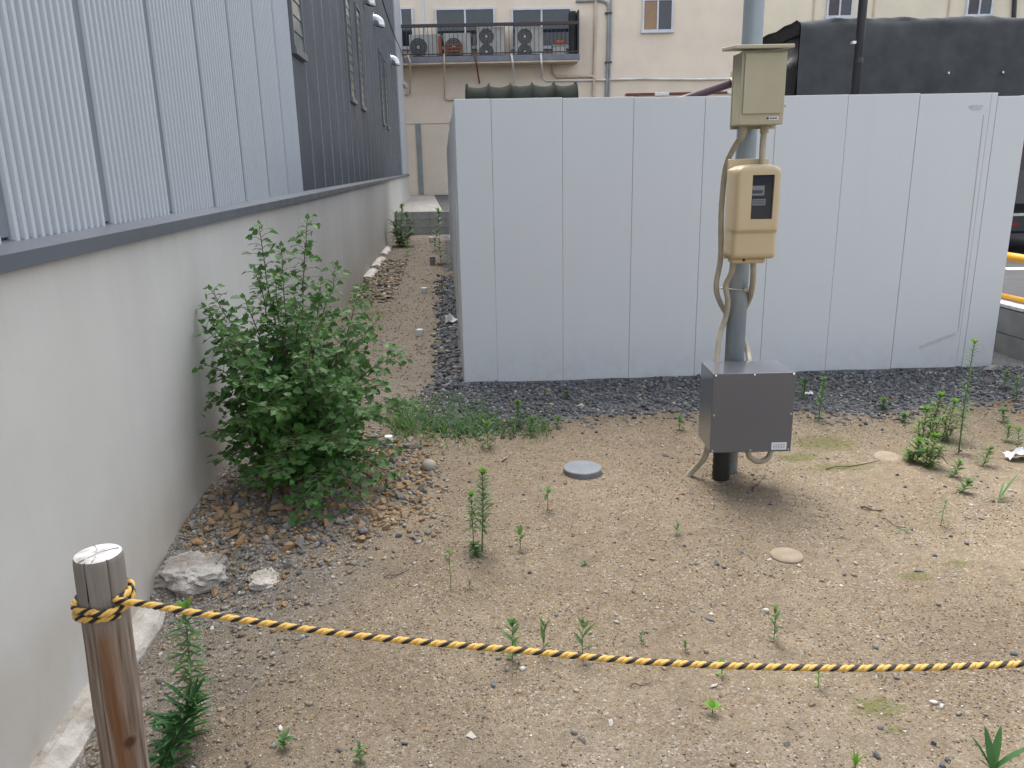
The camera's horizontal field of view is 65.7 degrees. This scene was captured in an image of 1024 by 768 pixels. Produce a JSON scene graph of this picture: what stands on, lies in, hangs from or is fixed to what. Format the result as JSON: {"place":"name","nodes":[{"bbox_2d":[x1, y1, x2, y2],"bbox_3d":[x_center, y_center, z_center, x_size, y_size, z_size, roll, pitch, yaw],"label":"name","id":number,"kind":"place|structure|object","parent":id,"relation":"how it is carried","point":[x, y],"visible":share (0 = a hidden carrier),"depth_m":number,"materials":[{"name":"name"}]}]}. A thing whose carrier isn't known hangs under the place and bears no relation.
{"place":"outdoors","nodes":[
{"label":"outdoors","id":0,"kind":"place"},
{"bbox_2d":[325,237,481,401],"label":"alley gravel","id":1,"kind":"structure","parent":0,"point":[407,311],"depth_m":8.90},
{"bbox_2d":[395,195,441,227],"bbox_3d":[-3.411,-5.380,25.285,2.589,0.835,12.347,-2,15,-4],"label":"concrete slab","id":2,"kind":"object","parent":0,"point":[420,203],"visible":0.21,"depth_m":22.93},
{"bbox_2d":[434,195,448,210],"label":"back asphalt","id":3,"kind":"structure","parent":0,"point":[443,201],"depth_m":24.87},
{"bbox_2d":[423,274,470,391],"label":"dark gravel","id":4,"kind":"structure","parent":0,"point":[450,336],"depth_m":7.08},
{"bbox_2d":[77,234,1023,767],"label":"ground","id":5,"kind":"structure","parent":0,"point":[993,570],"depth_m":2.94,"materials":[{"name":"soil"}]},
{"bbox_2d":[73,544,149,767],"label":"wooden post","id":6,"kind":"object","parent":5,"relation":"on","point":[100,576],"visible":0.98,"depth_m":1.59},
{"bbox_2d":[70,578,1023,671],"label":"barrier rope","id":7,"kind":"object","parent":6,"relation":"attached to","point":[125,599],"visible":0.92,"depth_m":1.58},
{"bbox_2d":[149,710,190,738],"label":"upright weed","id":8,"kind":"object","parent":5,"relation":"on","point":[155,720],"visible":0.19,"depth_m":2.34,"materials":[{"name":"green plant"}]},
{"bbox_2d":[143,674,214,767],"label":"upright weed","id":9,"kind":"object","parent":5,"relation":"on","point":[169,747],"visible":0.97,"depth_m":2.23,"materials":[{"name":"green plant"}]},
{"bbox_2d":[159,598,216,735],"bbox_3d":[-0.935,0.836,2.301,0.171,0.434,0.155,-1,15,0],"label":"upright weed","id":10,"kind":"object","parent":5,"relation":"on","point":[188,660],"visible":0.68,"depth_m":2.29,"materials":[{"name":"green plant"}]},
{"bbox_2d":[153,551,227,597],"bbox_3d":[-1.311,0.788,3.272,0.336,0.124,0.277,5,16,21],"label":"concrete lump","id":11,"kind":"object","parent":5,"relation":"on","point":[186,574],"visible":0.93,"depth_m":3.20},
{"bbox_2d":[0,0,409,767],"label":"warehouse building","id":12,"kind":"structure","parent":5,"relation":"on","point":[158,158],"depth_m":3.17,"materials":[{"name":"paint"}]},
{"bbox_2d":[287,0,307,61],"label":"louvre window","id":13,"kind":"structure","parent":12,"relation":"in","point":[295,12],"depth_m":7.07,"materials":[{"name":"grey glass"}]},
{"bbox_2d":[343,0,357,104],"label":"louvre window","id":14,"kind":"structure","parent":12,"relation":"in","point":[346,3],"depth_m":11.21,"materials":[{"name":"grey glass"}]},
{"bbox_2d":[353,2,366,111],"bbox_3d":[-2.425,-5.182,12.663,0.066,1.550,0.677,-2,15,-4],"label":"louvre window","id":15,"kind":"structure","parent":12,"relation":"in","point":[356,9],"depth_m":12.57,"materials":[{"name":"grey glass"}]},
{"bbox_2d":[378,48,386,126],"bbox_3d":[-2.812,-6.395,17.171,0.063,1.540,0.657,-2,15,-4],"label":"louvre window","id":16,"kind":"structure","parent":12,"relation":"in","point":[379,51],"depth_m":17.05,"materials":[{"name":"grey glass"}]},
{"bbox_2d":[382,57,389,129],"bbox_3d":[-2.918,-6.711,18.405,0.063,1.540,0.667,-2,15,-4],"label":"louvre window","id":17,"kind":"structure","parent":12,"relation":"in","point":[384,61],"depth_m":18.27,"materials":[{"name":"grey glass"}]},
{"bbox_2d":[382,0,404,61],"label":"hanging cable","id":18,"kind":"object","parent":12,"relation":"hanging from","point":[391,28],"visible":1,"depth_m":18.42,"materials":[{"name":"black rubber"}]},
{"bbox_2d":[210,588,218,596],"bbox_3d":[-1.184,0.830,3.170,0.029,0.033,0.042,-12,18,-33],"label":"rock","id":19,"kind":"object","parent":5,"relation":"on","point":[214,591],"visible":1,"depth_m":3.17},
{"bbox_2d":[76,396,432,767],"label":"wall foot gravel","id":20,"kind":"structure","parent":5,"relation":"on","point":[221,678],"depth_m":3.04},
{"bbox_2d":[248,567,279,590],"bbox_3d":[-0.991,0.794,3.194,0.136,0.062,0.151,-6,16,-16],"label":"concrete lump","id":21,"kind":"object","parent":5,"relation":"on","point":[263,579],"visible":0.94,"depth_m":3.16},
{"bbox_2d":[274,728,293,748],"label":"seedling","id":22,"kind":"object","parent":5,"relation":"on","point":[282,737],"visible":1,"depth_m":2.20,"materials":[{"name":"green plant"}]},
{"bbox_2d":[192,213,420,528],"bbox_3d":[-1.015,-0.143,3.864,1.069,1.339,1.145,-1,15,0],"label":"leafy bush","id":23,"kind":"object","parent":5,"relation":"on","point":[294,423],"visible":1,"depth_m":3.79,"materials":[{"name":"green plant"}]},
{"bbox_2d":[172,432,449,609],"bbox_3d":[-0.907,0.570,3.921,1.200,0.154,1.882,-1,15,0],"label":"rubble","id":24,"kind":"object","parent":5,"relation":"on","point":[375,502],"visible":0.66,"depth_m":3.64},
{"bbox_2d":[352,740,367,763],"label":"sprig","id":25,"kind":"object","parent":5,"relation":"on","point":[358,752],"visible":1,"depth_m":2.14,"materials":[{"name":"green plant"}]},
{"bbox_2d":[347,258,408,302],"bbox_3d":[-1.902,-1.591,11.741,0.594,0.101,4.557,-2,15,-5],"label":"tan rubble","id":26,"kind":"object","parent":5,"relation":"on","point":[376,280],"visible":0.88,"depth_m":11.17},
{"bbox_2d":[384,435,392,446],"bbox_3d":[-0.714,0.354,4.606,0.048,0.113,0.048,-1,15,0],"label":"pipe stub","id":27,"kind":"object","parent":5,"relation":"on","point":[388,436],"visible":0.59,"depth_m":4.58,"materials":[{"name":"white plastic"}]},
{"bbox_2d":[387,203,417,246],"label":"bushy weed","id":28,"kind":"object","parent":5,"relation":"on","point":[402,238],"visible":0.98,"depth_m":16.25,"materials":[{"name":"green plant"}]},
{"bbox_2d":[416,329,422,335],"bbox_3d":[-0.883,-0.471,7.600,0.068,0.111,0.068,-1,15,0],"label":"pipe stub","id":29,"kind":"object","parent":5,"relation":"on","point":[419,332],"visible":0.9,"depth_m":7.57,"materials":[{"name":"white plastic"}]},
{"bbox_2d":[396,211,449,234],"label":"block wall","id":30,"kind":"structure","parent":5,"relation":"on","point":[427,224],"depth_m":19.23,"materials":[{"name":"grey concrete"}]},
{"bbox_2d":[422,459,436,470],"bbox_3d":[-0.442,0.437,4.244,0.082,0.068,0.082,-1,15,0],"label":"cobble","id":31,"kind":"object","parent":5,"relation":"on","point":[428,464],"visible":0.84,"depth_m":4.21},
{"bbox_2d":[431,208,449,264],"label":"upright weed","id":32,"kind":"object","parent":5,"relation":"on","point":[438,211],"visible":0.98,"depth_m":13.16,"materials":[{"name":"green plant"}]},
{"bbox_2d":[443,547,455,583],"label":"upright weed","id":33,"kind":"object","parent":5,"relation":"on","point":[448,551],"visible":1,"depth_m":3.01,"materials":[{"name":"green plant"}]},
{"bbox_2d":[445,313,457,322],"bbox_3d":[-0.555,-0.665,7.968,0.224,0.086,0.128,-1,15,0],"label":"plastic scrap","id":34,"kind":"object","parent":5,"relation":"on","point":[450,318],"visible":0.54,"depth_m":7.94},
{"bbox_2d":[466,731,475,738],"bbox_3d":[-0.115,0.994,2.242,0.031,0.006,0.022,19,30,37],"label":"rock","id":35,"kind":"object","parent":5,"relation":"on","point":[471,734],"visible":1,"depth_m":2.24,"materials":[{"name":"white stone"}]},
{"bbox_2d":[383,387,558,450],"bbox_3d":[-0.296,0.186,5.040,1.160,0.106,1.142,-1,15,0],"label":"grass patch","id":36,"kind":"object","parent":5,"relation":"on","point":[400,421],"visible":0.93,"depth_m":4.90,"materials":[{"name":"green plant"}]},
{"bbox_2d":[462,490,481,540],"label":"upright weed","id":37,"kind":"object","parent":5,"relation":"on","point":[470,495],"visible":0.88,"depth_m":3.34,"materials":[{"name":"green plant"}]},
{"bbox_2d":[464,540,484,558],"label":"upright weed","id":38,"kind":"object","parent":5,"relation":"on","point":[474,548],"visible":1,"depth_m":3.27,"materials":[{"name":"green plant"}]},
{"bbox_2d":[469,467,499,551],"bbox_3d":[-0.117,0.524,3.278,0.138,0.389,0.128,-1,15,0],"label":"upright weed","id":39,"kind":"object","parent":5,"relation":"on","point":[482,470],"visible":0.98,"depth_m":3.27,"materials":[{"name":"green plant"}]},
{"bbox_2d":[478,419,496,447],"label":"upright weed","id":40,"kind":"object","parent":5,"relation":"on","point":[486,426],"visible":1,"depth_m":4.53,"materials":[{"name":"green plant"}]},
{"bbox_2d":[501,618,519,658],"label":"sprig","id":41,"kind":"object","parent":5,"relation":"on","point":[514,629],"visible":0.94,"depth_m":2.57,"materials":[{"name":"green plant"}]},
{"bbox_2d":[510,398,524,427],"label":"upright weed","id":42,"kind":"object","parent":5,"relation":"on","point":[517,401],"visible":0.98,"depth_m":4.84,"materials":[{"name":"green plant"}]},
{"bbox_2d":[514,524,525,548],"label":"seedling","id":43,"kind":"object","parent":5,"relation":"on","point":[518,531],"visible":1,"depth_m":3.32,"materials":[{"name":"green plant"}]},
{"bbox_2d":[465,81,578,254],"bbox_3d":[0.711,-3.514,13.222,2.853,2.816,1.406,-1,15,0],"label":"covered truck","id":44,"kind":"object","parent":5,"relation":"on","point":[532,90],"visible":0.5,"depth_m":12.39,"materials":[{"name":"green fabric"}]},
{"bbox_2d":[525,415,535,435],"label":"upright weed","id":45,"kind":"object","parent":5,"relation":"on","point":[531,421],"visible":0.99,"depth_m":4.71,"materials":[{"name":"green plant"}]},
{"bbox_2d":[539,617,549,648],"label":"sprig","id":46,"kind":"object","parent":5,"relation":"on","point":[542,630],"visible":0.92,"depth_m":2.58,"materials":[{"name":"green plant"}]},
{"bbox_2d":[541,485,555,509],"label":"seedling","id":47,"kind":"object","parent":5,"relation":"on","point":[546,495],"visible":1,"depth_m":3.69,"materials":[{"name":"green plant"}]},
{"bbox_2d":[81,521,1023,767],"bbox_3d":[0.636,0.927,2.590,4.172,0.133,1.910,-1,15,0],"label":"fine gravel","id":48,"kind":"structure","parent":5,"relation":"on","point":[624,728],"depth_m":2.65,"materials":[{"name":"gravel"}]},
{"bbox_2d":[554,415,563,427],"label":"upright weed","id":49,"kind":"object","parent":5,"relation":"on","point":[557,419],"visible":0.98,"depth_m":4.85,"materials":[{"name":"green plant"}]},
{"bbox_2d":[563,460,601,478],"bbox_3d":[0.369,0.469,4.158,0.200,0.078,0.200,-1,15,0],"label":"inspection cap","id":50,"kind":"object","parent":5,"relation":"on","point":[581,469],"visible":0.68,"depth_m":4.11,"materials":[{"name":"grey plastic"}]},
{"bbox_2d":[143,384,1023,767],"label":"loose pebbles","id":51,"kind":"object","parent":5,"relation":"on","point":[811,704],"visible":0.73,"depth_m":3.01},
{"bbox_2d":[573,617,595,652],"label":"sprig","id":52,"kind":"object","parent":5,"relation":"on","point":[583,624],"visible":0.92,"depth_m":2.55,"materials":[{"name":"green plant"}]},
{"bbox_2d":[676,415,687,429],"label":"upright weed","id":53,"kind":"object","parent":5,"relation":"on","point":[680,418],"visible":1,"depth_m":4.77,"materials":[{"name":"green plant"}]},
{"bbox_2d":[680,72,731,96],"bbox_3d":[1.719,-2.114,8.762,1.566,2.476,0.120,-1,15,0],"label":"slanting pipe","id":54,"kind":"object","parent":5,"relation":"on","point":[716,88],"visible":0.07,"depth_m":8.45,"materials":[{"name":"metal"}]},
{"bbox_2d":[704,698,720,714],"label":"seedling","id":55,"kind":"object","parent":5,"relation":"on","point":[712,704],"visible":1,"depth_m":2.31,"materials":[{"name":"green plant"}]},
{"bbox_2d":[409,364,1023,440],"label":"dark gravel","id":56,"kind":"structure","parent":5,"relation":"on","point":[854,377],"depth_m":5.33,"materials":[{"name":"gravel"}]},
{"bbox_2d":[447,93,1023,382],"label":"construction hoarding","id":57,"kind":"object","parent":5,"relation":"on","point":[895,215],"visible":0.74,"depth_m":5.48,"materials":[{"name":"white metal"}]},
{"bbox_2d":[685,0,795,481],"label":"utility pole","id":58,"kind":"object","parent":5,"relation":"on","point":[747,406],"visible":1,"depth_m":3.68,"materials":[{"name":"metal"}]},
{"bbox_2d":[768,605,783,640],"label":"sprig","id":59,"kind":"object","parent":5,"relation":"on","point":[775,617],"visible":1,"depth_m":2.64,"materials":[{"name":"green plant"}]},
{"bbox_2d":[770,547,803,563],"bbox_3d":[1.117,0.697,3.227,0.132,0.014,0.131,-1,15,0],"label":"flat stone","id":60,"kind":"object","parent":5,"relation":"on","point":[786,555],"visible":1,"depth_m":3.21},
{"bbox_2d":[797,377,810,398],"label":"upright weed","id":61,"kind":"object","parent":5,"relation":"on","point":[804,384],"visible":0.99,"depth_m":5.22,"materials":[{"name":"green plant"}]},
{"bbox_2d":[813,671,823,687],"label":"sprig","id":62,"kind":"object","parent":5,"relation":"on","point":[818,679],"visible":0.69,"depth_m":2.40,"materials":[{"name":"green plant"}]},
{"bbox_2d":[813,376,829,420],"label":"upright weed","id":63,"kind":"object","parent":5,"relation":"on","point":[822,391],"visible":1,"depth_m":4.85,"materials":[{"name":"green plant"}]},
{"bbox_2d":[825,460,879,469],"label":"twig","id":64,"kind":"object","parent":5,"relation":"on","point":[851,465],"visible":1,"depth_m":4.14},
{"bbox_2d":[850,748,865,767],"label":"seedling","id":65,"kind":"object","parent":5,"relation":"on","point":[855,760],"visible":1,"depth_m":2.08,"materials":[{"name":"green plant"}]},
{"bbox_2d":[850,0,867,94],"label":"black pole","id":66,"kind":"object","parent":5,"relation":"on","point":[858,42],"visible":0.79,"depth_m":7.42,"materials":[{"name":"metal"}]},
{"bbox_2d":[874,397,890,409],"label":"upright weed","id":67,"kind":"object","parent":5,"relation":"on","point":[883,400],"visible":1,"depth_m":5.06,"materials":[{"name":"green plant"}]},
{"bbox_2d":[873,451,902,461],"bbox_3d":[2.018,0.395,4.263,0.150,0.014,0.149,-1,21,0],"label":"flat stone","id":68,"kind":"object","parent":5,"relation":"on","point":[884,456],"visible":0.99,"depth_m":4.26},
{"bbox_2d":[895,412,909,422],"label":"upright weed","id":69,"kind":"object","parent":5,"relation":"on","point":[904,415],"visible":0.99,"depth_m":4.84,"materials":[{"name":"green plant"}]},
{"bbox_2d":[900,436,937,462],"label":"upright weed","id":70,"kind":"object","parent":5,"relation":"on","point":[909,455],"visible":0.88,"depth_m":4.18,"materials":[{"name":"green plant"}]},
{"bbox_2d":[903,404,946,448],"bbox_3d":[2.250,0.245,4.330,0.224,0.277,0.159,-1,15,0],"label":"upright weed","id":71,"kind":"object","parent":5,"relation":"on","point":[925,418],"visible":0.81,"depth_m":4.32,"materials":[{"name":"green plant"}]},
{"bbox_2d":[914,431,951,470],"bbox_3d":[2.159,0.344,4.107,0.185,0.208,0.156,-1,15,0],"label":"upright weed","id":72,"kind":"object","parent":5,"relation":"on","point":[927,453],"visible":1,"depth_m":4.10,"materials":[{"name":"green plant"}]},
{"bbox_2d":[923,391,959,434],"bbox_3d":[2.472,0.172,4.595,0.212,0.274,0.153,-1,15,0],"label":"upright weed","id":73,"kind":"object","parent":5,"relation":"on","point":[940,394],"visible":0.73,"depth_m":4.58,"materials":[{"name":"green plant"}]},
{"bbox_2d":[937,499,950,522],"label":"upright weed","id":74,"kind":"object","parent":5,"relation":"on","point":[944,508],"visible":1,"depth_m":3.46,"materials":[{"name":"green plant"}]},
{"bbox_2d":[933,397,973,441],"bbox_3d":[2.497,0.207,4.492,0.244,0.272,0.162,-1,15,0],"label":"upright weed","id":75,"kind":"object","parent":5,"relation":"on","point":[947,418],"visible":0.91,"depth_m":4.49,"materials":[{"name":"green plant"}]},
{"bbox_2d":[945,456,964,477],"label":"upright weed","id":76,"kind":"object","parent":5,"relation":"on","point":[957,466],"visible":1,"depth_m":3.98,"materials":[{"name":"green plant"}]},
{"bbox_2d":[951,477,976,493],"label":"upright weed","id":77,"kind":"object","parent":5,"relation":"on","point":[968,481],"visible":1,"depth_m":3.79,"materials":[{"name":"green plant"}]},
{"bbox_2d":[946,338,983,452],"bbox_3d":[2.432,0.073,4.251,0.142,0.656,0.134,-1,15,0],"label":"upright weed","id":78,"kind":"object","parent":5,"relation":"on","point":[974,341],"visible":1,"depth_m":4.26,"materials":[{"name":"green plant"}]},
{"bbox_2d":[974,444,995,464],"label":"upright weed","id":79,"kind":"object","parent":5,"relation":"on","point":[988,452],"visible":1,"depth_m":4.12,"materials":[{"name":"green plant"}]},
{"bbox_2d":[983,365,996,369],"bbox_3d":[3.394,-0.118,5.641,0.088,0.044,0.061,-5,16,-13],"label":"rock","id":80,"kind":"object","parent":5,"relation":"on","point":[991,367],"visible":1,"depth_m":5.61,"materials":[{"name":"white stone"}]},
{"bbox_2d":[971,725,1023,767],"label":"broad bladed weed","id":81,"kind":"object","parent":5,"relation":"on","point":[993,753],"visible":1,"depth_m":2.06,"materials":[{"name":"green plant"}]},
{"bbox_2d":[985,473,1018,502],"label":"grass tuft","id":82,"kind":"object","parent":5,"relation":"on","point":[1001,493],"visible":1,"depth_m":3.70,"materials":[{"name":"green plant"}]},
{"bbox_2d":[997,406,1009,423],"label":"upright weed","id":83,"kind":"object","parent":5,"relation":"on","point":[1003,410],"visible":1,"depth_m":4.78,"materials":[{"name":"green plant"}]},
{"bbox_2d":[1000,370,1011,388],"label":"upright weed","id":84,"kind":"object","parent":5,"relation":"on","point":[1006,372],"visible":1,"depth_m":5.29,"materials":[{"name":"green plant"}]},
{"bbox_2d":[993,299,1023,361],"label":"block wall","id":85,"kind":"structure","parent":5,"relation":"on","point":[1009,338],"depth_m":5.97,"materials":[{"name":"grey concrete"}]},
{"bbox_2d":[1001,252,1023,302],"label":"yellow guard rail","id":86,"kind":"object","parent":85,"relation":"on","point":[1015,257],"visible":0.21,"depth_m":6.07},
{"bbox_2d":[1000,423,1016,442],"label":"upright weed","id":87,"kind":"object","parent":5,"relation":"on","point":[1008,428],"visible":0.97,"depth_m":4.48,"materials":[{"name":"green plant"}]},
{"bbox_2d":[1002,447,1023,459],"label":"plastic scrap","id":88,"kind":"object","parent":5,"relation":"on","point":[1019,451],"visible":1,"depth_m":4.23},
{"bbox_2d":[1008,425,1023,449],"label":"upright weed","id":89,"kind":"object","parent":5,"relation":"on","point":[1018,433],"visible":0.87,"depth_m":4.33,"materials":[{"name":"green plant"}]},
{"bbox_2d":[1011,375,1022,399],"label":"upright weed","id":90,"kind":"object","parent":5,"relation":"on","point":[1017,378],"visible":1,"depth_m":5.14,"materials":[{"name":"green plant"}]},
{"bbox_2d":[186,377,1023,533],"bbox_3d":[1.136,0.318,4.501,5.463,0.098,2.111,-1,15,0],"label":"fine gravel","id":91,"kind":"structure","parent":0,"point":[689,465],"depth_m":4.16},
{"bbox_2d":[400,0,1023,194],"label":"beige building","id":92,"kind":"structure","parent":0,"point":[618,48],"depth_m":29.59,"materials":[{"name":"paint"}]},
{"bbox_2d":[400,7,413,49],"bbox_3d":[-4.110,-13.196,29.479,0.992,1.441,0.120,-1,15,0],"label":"window","id":93,"kind":"structure","parent":92,"relation":"in","point":[406,13],"depth_m":29.42,"materials":[{"name":"glass"}]},
{"bbox_2d":[409,34,439,56],"bbox_3d":[-3.194,-12.442,29.273,1.147,0.802,0.405,-1,15,0],"label":"outdoor unit","id":94,"kind":"object","parent":92,"relation":"on","point":[424,43],"visible":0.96,"depth_m":29.09,"materials":[{"name":"black paint"}]},
{"bbox_2d":[438,36,441,56],"bbox_3d":[-2.629,-12.356,29.064,0.120,0.726,0.060,-1,15,0],"label":"rusty board","id":95,"kind":"object","parent":92,"relation":"on","point":[440,43],"visible":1,"depth_m":29.01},
{"bbox_2d":[443,33,471,55],"bbox_3d":[-2.000,-12.474,29.263,1.007,0.822,0.420,-1,15,0],"label":"outdoor unit","id":96,"kind":"object","parent":92,"relation":"on","point":[458,40],"visible":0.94,"depth_m":29.08,"materials":[{"name":"black paint"}]},
{"bbox_2d":[435,7,494,49],"bbox_3d":[-1.733,-13.201,29.490,2.296,1.417,0.120,-1,15,0],"label":"window","id":97,"kind":"structure","parent":92,"relation":"in","point":[482,14],"depth_m":29.40,"materials":[{"name":"glass"}]},
{"bbox_2d":[476,26,504,55],"bbox_3d":[-0.783,-12.539,29.260,1.008,1.128,0.405,-1,15,0],"label":"outdoor unit","id":98,"kind":"object","parent":92,"relation":"on","point":[490,42],"visible":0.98,"depth_m":29.07,"materials":[{"name":"black paint"}]},
{"bbox_2d":[515,26,542,54],"bbox_3d":[0.635,-12.542,29.267,1.032,1.129,0.405,-1,15,0],"label":"outdoor unit","id":99,"kind":"object","parent":92,"relation":"on","point":[523,40],"visible":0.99,"depth_m":29.07,"materials":[{"name":"black paint"}]},
{"bbox_2d":[511,7,571,49],"bbox_3d":[1.102,-13.208,29.504,2.310,1.417,0.120,-1,15,0],"label":"window","id":100,"kind":"structure","parent":92,"relation":"in","point":[559,13],"depth_m":29.42,"materials":[{"name":"glass"}]},
{"bbox_2d":[552,44,566,53],"bbox_3d":[1.742,-12.316,29.296,0.532,0.357,0.340,-1,15,0],"label":"storage crate","id":101,"kind":"object","parent":92,"relation":"on","point":[556,47],"visible":0.71,"depth_m":29.14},
{"bbox_2d":[641,0,673,32],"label":"window","id":102,"kind":"structure","parent":92,"relation":"in","point":[657,15],"depth_m":29.42,"materials":[{"name":"glass"}]},
{"bbox_2d":[824,0,853,18],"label":"window","id":103,"kind":"structure","parent":92,"relation":"in","point":[834,8],"depth_m":29.38,"materials":[{"name":"glass"}]},
{"bbox_2d":[964,0,993,15],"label":"window","id":104,"kind":"structure","parent":92,"relation":"in","point":[973,7],"depth_m":29.39,"materials":[{"name":"glass"}]},
{"bbox_2d":[1001,233,1023,303],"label":"parking asphalt","id":105,"kind":"structure","parent":0,"point":[1013,282],"depth_m":7.71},
{"bbox_2d":[614,91,730,97],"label":"outbuilding","id":106,"kind":"structure","parent":105,"relation":"on","point":[679,94],"depth_m":24.50,"materials":[{"name":"beige paint"}]},
{"bbox_2d":[763,15,1023,95],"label":"covered truck","id":107,"kind":"object","parent":105,"relation":"on","point":[960,54],"visible":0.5,"depth_m":11.21,"materials":[{"name":"black fabric"}]},
{"bbox_2d":[1005,267,1023,269],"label":"painted line","id":108,"kind":"object","parent":105,"relation":"on","point":[1016,268],"visible":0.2,"depth_m":8.02,"materials":[{"name":"white paint"}]},
{"bbox_2d":[1010,142,1023,232],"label":"parked van","id":109,"kind":"object","parent":105,"relation":"on","point":[1017,225],"visible":0.03,"depth_m":8.68,"materials":[{"name":"black paint"}]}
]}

